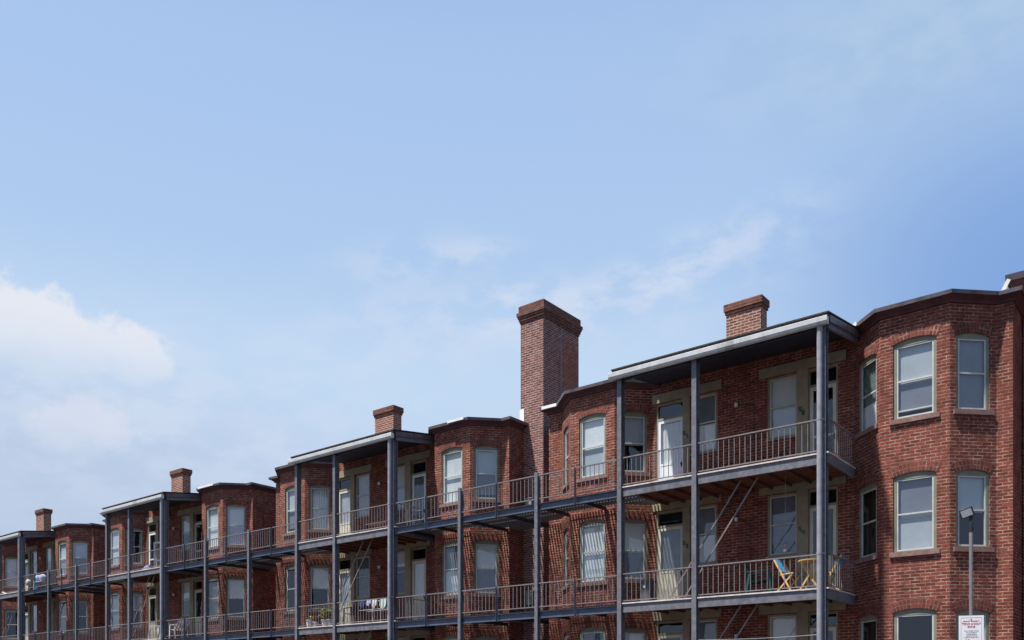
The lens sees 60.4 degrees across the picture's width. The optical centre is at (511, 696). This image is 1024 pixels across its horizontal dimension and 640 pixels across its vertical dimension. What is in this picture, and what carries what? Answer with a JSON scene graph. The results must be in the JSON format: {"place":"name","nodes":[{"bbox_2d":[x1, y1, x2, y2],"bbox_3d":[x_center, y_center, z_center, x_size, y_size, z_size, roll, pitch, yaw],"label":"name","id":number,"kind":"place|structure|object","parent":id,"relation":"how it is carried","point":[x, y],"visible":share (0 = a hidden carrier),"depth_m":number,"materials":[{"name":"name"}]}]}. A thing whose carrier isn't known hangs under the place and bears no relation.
{"place":"outdoors","nodes":[
{"label":"outdoors","id":0,"kind":"place"},
{"bbox_2d":[39,574,45,580],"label":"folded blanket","id":1,"kind":"object","parent":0,"point":[44,577],"visible":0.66,"depth_m":44.53,"materials":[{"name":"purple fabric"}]},
{"bbox_2d":[2,508,104,639],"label":"brick house","id":2,"kind":"structure","parent":0,"point":[70,544],"depth_m":46.01,"materials":[{"name":"red brick"}]},
{"bbox_2d":[2,609,17,639],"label":"window","id":3,"kind":"structure","parent":2,"relation":"in","point":[8,610],"depth_m":50.47,"materials":[{"name":"beige glass"}]},
{"bbox_2d":[2,557,17,587],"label":"window","id":4,"kind":"structure","parent":2,"relation":"in","point":[10,563],"depth_m":50.55,"materials":[{"name":"grey glass"}]},
{"bbox_2d":[25,613,27,639],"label":"door","id":5,"kind":"structure","parent":2,"relation":"in","point":[26,617],"depth_m":50.28,"materials":[{"name":"white glass"}]},
{"bbox_2d":[25,561,27,590],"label":"door","id":6,"kind":"structure","parent":2,"relation":"in","point":[26,564],"depth_m":50.28,"materials":[{"name":"white wood"}]},
{"bbox_2d":[0,530,54,639],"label":"porch","id":7,"kind":"object","parent":2,"relation":"attached to","point":[21,538],"visible":0.83,"depth_m":45.72,"materials":[{"name":"paint"}]},
{"bbox_2d":[30,604,36,633],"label":"window","id":8,"kind":"structure","parent":2,"relation":"in","point":[33,607],"depth_m":49.73,"materials":[{"name":"grey glass"}]},
{"bbox_2d":[31,550,36,579],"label":"window","id":9,"kind":"structure","parent":2,"relation":"in","point":[33,553],"depth_m":49.73,"materials":[{"name":"grey glass"}]},
{"bbox_2d":[44,603,46,631],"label":"window","id":10,"kind":"structure","parent":2,"relation":"in","point":[46,603],"depth_m":48.62,"materials":[{"name":"grey glass"}]},
{"bbox_2d":[46,547,50,570],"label":"window","id":11,"kind":"structure","parent":2,"relation":"in","point":[48,550],"depth_m":48.62,"materials":[{"name":"grey glass"}]},
{"bbox_2d":[56,599,66,635],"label":"window","id":12,"kind":"structure","parent":2,"relation":"in","point":[62,600],"depth_m":45.96,"materials":[{"name":"beige glass"}]},
{"bbox_2d":[56,541,66,577],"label":"window","id":13,"kind":"structure","parent":2,"relation":"in","point":[62,545],"depth_m":45.90,"materials":[{"name":"white glass"}]},
{"bbox_2d":[70,599,88,634],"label":"window","id":14,"kind":"structure","parent":2,"relation":"in","point":[80,600],"depth_m":45.32,"materials":[{"name":"beige wood"}]},
{"bbox_2d":[70,541,88,575],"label":"window","id":15,"kind":"structure","parent":2,"relation":"in","point":[79,548],"depth_m":45.37,"materials":[{"name":"grey glass"}]},
{"bbox_2d":[102,468,275,639],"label":"brick house","id":16,"kind":"structure","parent":0,"point":[221,509],"depth_m":37.58,"materials":[{"name":"red brick"}]},
{"bbox_2d":[111,591,119,630],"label":"window","id":17,"kind":"structure","parent":16,"relation":"in","point":[115,594],"depth_m":42.42,"materials":[{"name":"grey glass"}]},
{"bbox_2d":[111,528,119,567],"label":"window","id":18,"kind":"structure","parent":16,"relation":"in","point":[115,531],"depth_m":42.42,"materials":[{"name":"white glass"}]},
{"bbox_2d":[123,591,143,629],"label":"window","id":19,"kind":"structure","parent":16,"relation":"in","point":[137,596],"depth_m":41.98,"materials":[{"name":"grey glass"}]},
{"bbox_2d":[123,528,143,565],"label":"window","id":20,"kind":"structure","parent":16,"relation":"in","point":[134,529],"depth_m":41.90,"materials":[{"name":"beige wood"}]},
{"bbox_2d":[99,491,201,639],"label":"porch","id":21,"kind":"object","parent":16,"relation":"attached to","point":[163,501],"visible":0.88,"depth_m":38.27,"materials":[{"name":"paint"}]},
{"bbox_2d":[154,542,159,567],"bbox_3d":[-15.875,-6.220,39.760,0.750,1.540,0.040,0,0,19],"label":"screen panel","id":22,"kind":"object","parent":21,"relation":"on","point":[154,552],"visible":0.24,"depth_m":39.85,"materials":[{"name":"grey metal"}]},
{"bbox_2d":[149,622,169,638],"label":"garden chair","id":23,"kind":"object","parent":21,"relation":"on","point":[158,630],"visible":0.34,"depth_m":38.08,"materials":[{"name":"white plastic"}]},
{"bbox_2d":[169,619,191,637],"bbox_3d":[-14.112,-2.852,37.435,0.600,0.873,0.959,0,0,-43],"label":"garden chair","id":24,"kind":"object","parent":21,"relation":"on","point":[188,624],"visible":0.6,"depth_m":37.28,"materials":[{"name":"white plastic"}]},
{"bbox_2d":[149,596,155,638],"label":"door","id":25,"kind":"structure","parent":16,"relation":"in","point":[152,623],"depth_m":41.73,"materials":[{"name":"beige wood"}]},
{"bbox_2d":[149,532,155,568],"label":"door","id":26,"kind":"structure","parent":16,"relation":"in","point":[150,534],"depth_m":41.82,"materials":[{"name":"white wood"}]},
{"bbox_2d":[180,581,189,617],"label":"window","id":27,"kind":"structure","parent":16,"relation":"in","point":[185,586],"depth_m":40.03,"materials":[{"name":"grey glass"}]},
{"bbox_2d":[180,514,189,551],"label":"window","id":28,"kind":"structure","parent":16,"relation":"in","point":[185,520],"depth_m":40.03,"materials":[{"name":"grey glass"}]},
{"bbox_2d":[195,590,201,636],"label":"door","id":29,"kind":"structure","parent":16,"relation":"in","point":[198,591],"depth_m":39.33,"materials":[{"name":"beige wood"}]},
{"bbox_2d":[195,522,201,561],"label":"door","id":30,"kind":"structure","parent":16,"relation":"in","point":[200,523],"depth_m":39.37,"materials":[{"name":"beige wood"}]},
{"bbox_2d":[207,505,217,549],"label":"window","id":31,"kind":"structure","parent":16,"relation":"in","point":[212,511],"depth_m":37.32,"materials":[{"name":"white glass"}]},
{"bbox_2d":[209,576,217,621],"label":"window","id":32,"kind":"structure","parent":16,"relation":"in","point":[213,581],"depth_m":37.25,"materials":[{"name":"grey glass"}]},
{"bbox_2d":[226,577,246,619],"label":"window","id":33,"kind":"structure","parent":16,"relation":"in","point":[235,586],"depth_m":36.81,"materials":[{"name":"grey glass"}]},
{"bbox_2d":[226,504,246,547],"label":"window","id":34,"kind":"structure","parent":16,"relation":"in","point":[235,513],"depth_m":36.82,"materials":[{"name":"grey glass"}]},
{"bbox_2d":[365,520,387,530],"bbox_3d":[-4.459,-5.655,29.938,1.050,0.450,0.500,0,0,39],"label":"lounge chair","id":35,"kind":"object","parent":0,"point":[384,523],"visible":0.35,"depth_m":29.96,"materials":[{"name":"wood"}]},
{"bbox_2d":[268,405,528,639],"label":"brick house","id":36,"kind":"structure","parent":0,"point":[466,452],"depth_m":30.58,"materials":[{"name":"red brick"}]},
{"bbox_2d":[283,564,294,614],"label":"window","id":37,"kind":"structure","parent":36,"relation":"in","point":[290,567],"depth_m":34.01,"materials":[{"name":"beige wood"}]},
{"bbox_2d":[283,486,294,536],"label":"window","id":38,"kind":"structure","parent":36,"relation":"in","point":[290,492],"depth_m":33.97,"materials":[{"name":"white glass"}]},
{"bbox_2d":[307,564,330,611],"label":"window","id":39,"kind":"structure","parent":36,"relation":"in","point":[319,575],"depth_m":33.42,"materials":[{"name":"grey glass"}]},
{"bbox_2d":[307,485,330,532],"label":"window","id":40,"kind":"structure","parent":36,"relation":"in","point":[319,495],"depth_m":33.45,"materials":[{"name":"grey glass"}]},
{"bbox_2d":[339,570,349,624],"bbox_3d":[-6.264,-3.580,33.074,0.730,2.280,0.125,0,0,39],"label":"door","id":41,"kind":"structure","parent":36,"relation":"in","point":[342,577],"depth_m":33.17,"materials":[{"name":"beige glass"}]},
{"bbox_2d":[339,490,349,535],"bbox_3d":[-6.264,-6.590,33.074,0.730,2.280,0.125,0,0,39],"label":"door","id":42,"kind":"structure","parent":36,"relation":"in","point":[344,499],"depth_m":33.15,"materials":[{"name":"beige glass"}]},
{"bbox_2d":[288,429,434,639],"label":"porch","id":43,"kind":"object","parent":36,"relation":"attached to","point":[391,442],"visible":0.84,"depth_m":29.76,"materials":[{"name":"paint"}]},
{"bbox_2d":[306,620,312,626],"bbox_3d":[-7.162,-2.560,31.164,0.274,0.280,0.281,0,0,39],"label":"plant pot","id":44,"kind":"object","parent":43,"relation":"on","point":[310,622],"visible":0.63,"depth_m":31.07,"materials":[{"name":"white ceramic"}]},
{"bbox_2d":[317,606,332,618],"bbox_3d":[-6.449,-2.888,30.571,0.608,0.507,0.664,0,0,39],"label":"potted plant","id":45,"kind":"object","parent":43,"relation":"on","point":[328,612],"visible":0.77,"depth_m":30.51,"materials":[{"name":"green plant"}]},
{"bbox_2d":[343,601,367,623],"bbox_3d":[-5.378,-2.851,30.338,0.600,0.870,0.784,0,0,-41],"label":"garden chair","id":46,"kind":"object","parent":43,"relation":"on","point":[356,611],"visible":0.56,"depth_m":30.20,"materials":[{"name":"brown wood"}]},
{"bbox_2d":[358,600,387,622],"bbox_3d":[-4.480,-2.808,29.167,1.437,0.776,0.364,0,0,39],"label":"drying rack","id":47,"kind":"object","parent":43,"relation":"on","point":[367,611],"visible":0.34,"depth_m":29.47,"materials":[{"name":"white metal"}]},
{"bbox_2d":[379,599,387,608],"bbox_3d":[-4.198,-3.010,28.718,0.320,0.360,0.104,0,0,39],"label":"laundry cloth","id":48,"kind":"object","parent":47,"relation":"hanging from","point":[384,602],"visible":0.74,"depth_m":28.69,"materials":[{"name":"white fabric"}]},
{"bbox_2d":[354,555,369,600],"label":"window","id":49,"kind":"structure","parent":36,"relation":"in","point":[363,576],"depth_m":32.58,"materials":[{"name":"grey glass"}]},
{"bbox_2d":[354,472,369,518],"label":"window","id":50,"kind":"structure","parent":36,"relation":"in","point":[363,480],"depth_m":32.55,"materials":[{"name":"grey glass"}]},
{"bbox_2d":[398,550,404,595],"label":"window","id":51,"kind":"structure","parent":36,"relation":"in","point":[401,553],"depth_m":31.27,"materials":[{"name":"grey glass"}]},
{"bbox_2d":[398,464,404,510],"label":"window","id":52,"kind":"structure","parent":36,"relation":"in","point":[401,468],"depth_m":31.30,"materials":[{"name":"grey glass"}]},
{"bbox_2d":[412,560,425,619],"bbox_3d":[-3.230,-3.580,30.648,0.660,2.280,0.125,0,0,39],"label":"door","id":53,"kind":"structure","parent":36,"relation":"in","point":[418,570],"depth_m":30.69,"materials":[{"name":"grey glass"}]},
{"bbox_2d":[412,473,425,524],"bbox_3d":[-3.230,-6.590,30.648,0.660,2.280,0.125,0,0,39],"label":"door","id":54,"kind":"structure","parent":36,"relation":"in","point":[418,484],"depth_m":30.72,"materials":[{"name":"glass"}]},
{"bbox_2d":[439,540,457,599],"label":"window","id":55,"kind":"structure","parent":36,"relation":"in","point":[449,549],"depth_m":28.75,"materials":[{"name":"grey glass"}]},
{"bbox_2d":[442,635,457,639],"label":"window","id":56,"kind":"structure","parent":36,"relation":"in","point":[453,637],"depth_m":28.64,"materials":[{"name":"beige wood"}]},
{"bbox_2d":[439,447,462,507],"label":"window","id":57,"kind":"structure","parent":36,"relation":"in","point":[452,458],"depth_m":28.69,"materials":[{"name":"white glass"}]},
{"bbox_2d":[474,636,498,639],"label":"window","id":58,"kind":"structure","parent":36,"relation":"in","point":[485,637],"depth_m":28.20,"materials":[{"name":"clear glass"}]},
{"bbox_2d":[472,540,500,596],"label":"window","id":59,"kind":"structure","parent":36,"relation":"in","point":[486,552],"depth_m":28.25,"materials":[{"name":"grey glass"}]},
{"bbox_2d":[472,446,500,502],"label":"window","id":60,"kind":"structure","parent":36,"relation":"in","point":[486,458],"depth_m":28.25,"materials":[{"name":"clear glass"}]},
{"bbox_2d":[398,510,423,525],"bbox_3d":[-3.523,-5.812,29.436,1.267,0.776,0.490,0,0,-12],"label":"bicycle","id":61,"kind":"object","parent":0,"point":[411,518],"visible":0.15,"depth_m":29.37,"materials":[{"name":"black metal"}]},
{"bbox_2d":[0,0,1023,535],"label":"sky","id":62,"kind":"structure","parent":0,"point":[235,235],"materials":[{"name":"blue"}]},
{"bbox_2d":[539,285,1023,639],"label":"brick house","id":63,"kind":"structure","parent":0,"point":[925,400],"depth_m":21.48,"materials":[{"name":"red brick"}]},
{"bbox_2d":[563,528,568,590],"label":"window","id":64,"kind":"structure","parent":63,"relation":"in","point":[567,531],"depth_m":26.33,"materials":[{"name":"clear glass"}]},
{"bbox_2d":[563,426,568,490],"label":"window","id":65,"kind":"structure","parent":63,"relation":"in","point":[567,430],"depth_m":26.33,"materials":[{"name":"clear glass"}]},
{"bbox_2d":[576,519,606,586],"bbox_3d":[2.318,-4.110,25.209,1.060,1.900,0.176,0,0,39],"label":"window","id":66,"kind":"structure","parent":63,"relation":"in","point":[592,532],"depth_m":25.27,"materials":[{"name":"clear glass"}]},
{"bbox_2d":[576,413,606,482],"bbox_3d":[2.318,-7.130,25.209,1.060,1.900,0.176,0,0,39],"label":"window","id":67,"kind":"structure","parent":63,"relation":"in","point":[592,427],"depth_m":25.27,"materials":[{"name":"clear glass"}]},
{"bbox_2d":[580,627,605,639],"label":"window","id":68,"kind":"structure","parent":63,"relation":"in","point":[592,633],"depth_m":25.25,"materials":[{"name":"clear glass"}]},
{"bbox_2d":[625,628,646,639],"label":"window","id":69,"kind":"structure","parent":63,"relation":"in","point":[631,633],"depth_m":24.86,"materials":[{"name":"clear glass"}]},
{"bbox_2d":[625,519,646,582],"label":"window","id":70,"kind":"structure","parent":63,"relation":"in","point":[635,529],"depth_m":24.88,"materials":[{"name":"clear glass"}]},
{"bbox_2d":[625,412,648,476],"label":"window","id":71,"kind":"structure","parent":63,"relation":"in","point":[635,422],"depth_m":24.87,"materials":[{"name":"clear glass"}]},
{"bbox_2d":[658,634,682,639],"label":"door","id":72,"kind":"structure","parent":63,"relation":"in","point":[660,637],"depth_m":24.52,"materials":[{"name":"beige glass"}]},
{"bbox_2d":[658,525,682,599],"bbox_3d":[4.425,-3.580,24.529,0.780,2.280,0.125,0,0,39],"label":"door","id":73,"kind":"structure","parent":63,"relation":"in","point":[670,543],"depth_m":24.56,"materials":[{"name":"white glass"}]},
{"bbox_2d":[658,416,682,479],"bbox_3d":[4.425,-6.590,24.529,0.780,2.280,0.125,0,0,39],"label":"door","id":74,"kind":"structure","parent":63,"relation":"in","point":[670,435],"depth_m":24.56,"materials":[{"name":"white glass"}]},
{"bbox_2d":[690,391,717,455],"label":"window","id":75,"kind":"structure","parent":63,"relation":"in","point":[709,401],"depth_m":23.87,"materials":[{"name":"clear glass"}]},
{"bbox_2d":[690,504,718,566],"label":"window","id":76,"kind":"structure","parent":63,"relation":"in","point":[708,513],"depth_m":23.87,"materials":[{"name":"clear glass"}]},
{"bbox_2d":[700,618,717,639],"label":"window","id":77,"kind":"structure","parent":63,"relation":"in","point":[708,627],"depth_m":23.87,"materials":[{"name":"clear glass"}]},
{"bbox_2d":[608,310,859,639],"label":"porch","id":78,"kind":"object","parent":63,"relation":"attached to","point":[823,465],"visible":1,"depth_m":21.40,"materials":[{"name":"paint"}]},
{"bbox_2d":[639,579,655,600],"bbox_3d":[3.627,-2.760,23.531,0.320,0.680,0.350,0,0,39],"label":"grey cabinet","id":79,"kind":"object","parent":78,"relation":"on","point":[647,589],"visible":0.55,"depth_m":23.42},
{"bbox_2d":[744,564,774,592],"bbox_3d":[6.076,-2.849,21.639,0.689,0.868,0.600,0,0,24],"label":"garden chair","id":80,"kind":"object","parent":78,"relation":"on","point":[770,577],"visible":0.73,"depth_m":21.49,"materials":[{"name":"green plastic"}]},
{"bbox_2d":[708,635,810,639],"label":"clothes line","id":81,"kind":"object","parent":78,"relation":"attached to","point":[755,638],"visible":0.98,"depth_m":20.57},
{"bbox_2d":[783,475,787,551],"bbox_3d":[6.466,-4.325,20.820,0.120,1.810,0.120,0,0,39],"label":"hanging feeder","id":82,"kind":"object","parent":78,"relation":"hanging from","point":[785,546],"visible":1,"depth_m":20.82,"materials":[{"name":"metal"}]},
{"bbox_2d":[773,559,801,590],"bbox_3d":[6.493,-2.829,20.738,0.445,0.842,0.516,0,0,-43],"label":"folding chair","id":83,"kind":"object","parent":78,"relation":"on","point":[781,568],"visible":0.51,"depth_m":20.75,"materials":[{"name":"yellow wood"}]},
{"bbox_2d":[798,558,816,588],"bbox_3d":[6.924,-2.778,20.352,0.600,0.735,0.600,0,0,39],"label":"folding table","id":84,"kind":"object","parent":78,"relation":"on","point":[804,561],"visible":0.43,"depth_m":20.32,"materials":[{"name":"yellow wood"}]},
{"bbox_2d":[828,554,844,589],"bbox_3d":[7.438,-2.829,20.456,0.516,0.842,0.445,0,0,31],"label":"folding chair","id":85,"kind":"object","parent":78,"relation":"on","point":[829,573],"visible":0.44,"depth_m":20.30,"materials":[{"name":"yellow wood"}]},
{"bbox_2d":[765,492,796,558],"bbox_3d":[6.944,-4.365,22.523,0.900,1.630,0.156,0,0,39],"label":"window","id":86,"kind":"structure","parent":63,"relation":"in","point":[775,503],"depth_m":22.60,"materials":[{"name":"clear glass"}]},
{"bbox_2d":[765,373,796,441],"bbox_3d":[6.944,-7.385,22.523,0.900,1.630,0.156,0,0,39],"label":"window","id":87,"kind":"structure","parent":63,"relation":"in","point":[782,390],"depth_m":22.60,"materials":[{"name":"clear glass"}]},
{"bbox_2d":[767,613,796,639],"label":"window","id":88,"kind":"structure","parent":63,"relation":"in","point":[784,626],"depth_m":22.60,"materials":[{"name":"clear glass"}]},
{"bbox_2d":[810,627,835,639],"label":"door","id":89,"kind":"structure","parent":63,"relation":"in","point":[812,630],"depth_m":21.88,"materials":[{"name":"beige glass"}]},
{"bbox_2d":[810,505,835,588],"bbox_3d":[7.726,-3.580,21.868,0.660,2.280,0.090,0,0,39],"label":"door","id":90,"kind":"structure","parent":63,"relation":"in","point":[833,507],"depth_m":21.98,"materials":[{"name":"beige glass"}]},
{"bbox_2d":[810,383,835,453],"bbox_3d":[7.726,-6.590,21.868,0.660,2.280,0.090,0,0,39],"label":"door","id":91,"kind":"structure","parent":63,"relation":"in","point":[831,385],"depth_m":22.04,"materials":[{"name":"beige wood"}]},
{"bbox_2d":[855,484,877,564],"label":"window","id":92,"kind":"structure","parent":63,"relation":"in","point":[862,559],"depth_m":21.11,"materials":[{"name":"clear glass"}]},
{"bbox_2d":[855,354,877,439],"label":"window","id":93,"kind":"structure","parent":63,"relation":"in","point":[868,423],"depth_m":20.94,"materials":[{"name":"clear glass"}]},
{"bbox_2d":[859,615,876,639],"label":"window","id":94,"kind":"structure","parent":63,"relation":"in","point":[869,618],"depth_m":21.04,"materials":[{"name":"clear glass"}]},
{"bbox_2d":[889,471,939,557],"bbox_3d":[9.071,-4.110,19.811,1.060,1.900,0.176,0,0,39],"label":"window","id":95,"kind":"structure","parent":63,"relation":"in","point":[914,493],"depth_m":19.86,"materials":[{"name":"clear glass"}]},
{"bbox_2d":[889,336,939,425],"bbox_3d":[9.071,-7.130,19.811,1.060,1.900,0.176,0,0,39],"label":"window","id":96,"kind":"structure","parent":63,"relation":"in","point":[914,359],"depth_m":19.86,"materials":[{"name":"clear glass"}]},
{"bbox_2d":[893,608,936,639],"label":"window","id":97,"kind":"structure","parent":63,"relation":"in","point":[916,611],"depth_m":19.82,"materials":[{"name":"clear glass"}]},
{"bbox_2d":[956,609,988,639],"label":"window","id":98,"kind":"structure","parent":63,"relation":"in","point":[965,612],"depth_m":19.44,"materials":[{"name":"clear glass"}]},
{"bbox_2d":[953,470,994,551],"bbox_3d":[10.157,-4.090,19.427,0.940,1.820,0.176,0,0,-6],"label":"window","id":99,"kind":"structure","parent":63,"relation":"in","point":[969,483],"depth_m":19.47,"materials":[{"name":"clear glass"}]},
{"bbox_2d":[953,333,994,415],"bbox_3d":[10.157,-7.110,19.427,0.940,1.820,0.176,0,0,-6],"label":"window","id":100,"kind":"structure","parent":63,"relation":"in","point":[969,346],"depth_m":19.49,"materials":[{"name":"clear glass"}]},
{"bbox_2d":[1001,270,1023,639],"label":"brick house","id":101,"kind":"structure","parent":0,"point":[1015,279],"depth_m":20.10,"materials":[{"name":"red brick"}]},
{"label":"ground","id":102,"kind":"structure","parent":0,"visible":0},
{"bbox_2d":[22,560,146,639],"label":"gallery","id":103,"kind":"object","parent":102,"relation":"on","point":[94,586],"visible":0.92,"depth_m":42.49,"materials":[{"name":"paint"}]},
{"bbox_2d":[165,523,332,639],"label":"gallery","id":104,"kind":"object","parent":102,"relation":"on","point":[262,560],"visible":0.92,"depth_m":33.96,"materials":[{"name":"paint"}]},
{"bbox_2d":[394,459,657,639],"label":"gallery","id":105,"kind":"object","parent":102,"relation":"on","point":[537,515],"visible":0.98,"depth_m":25.45,"materials":[{"name":"paint"}]},
{"bbox_2d":[516,298,582,639],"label":"tall chimney","id":106,"kind":"object","parent":102,"relation":"on","point":[550,333],"visible":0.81,"depth_m":28.48,"materials":[{"name":"brick"}]},
{"bbox_2d":[959,506,974,615],"bbox_3d":[6.109,-0.471,11.811,0.187,4.143,0.092,0,0,39],"label":"floodlight pole","id":107,"kind":"object","parent":102,"relation":"on","point":[967,512],"visible":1,"depth_m":11.78,"materials":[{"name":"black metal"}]},
{"bbox_2d":[959,615,983,639],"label":"parking sign","id":108,"kind":"object","parent":107,"relation":"attached to","point":[971,627],"visible":1,"depth_m":11.77,"materials":[{"name":"white metal"}]}
]}

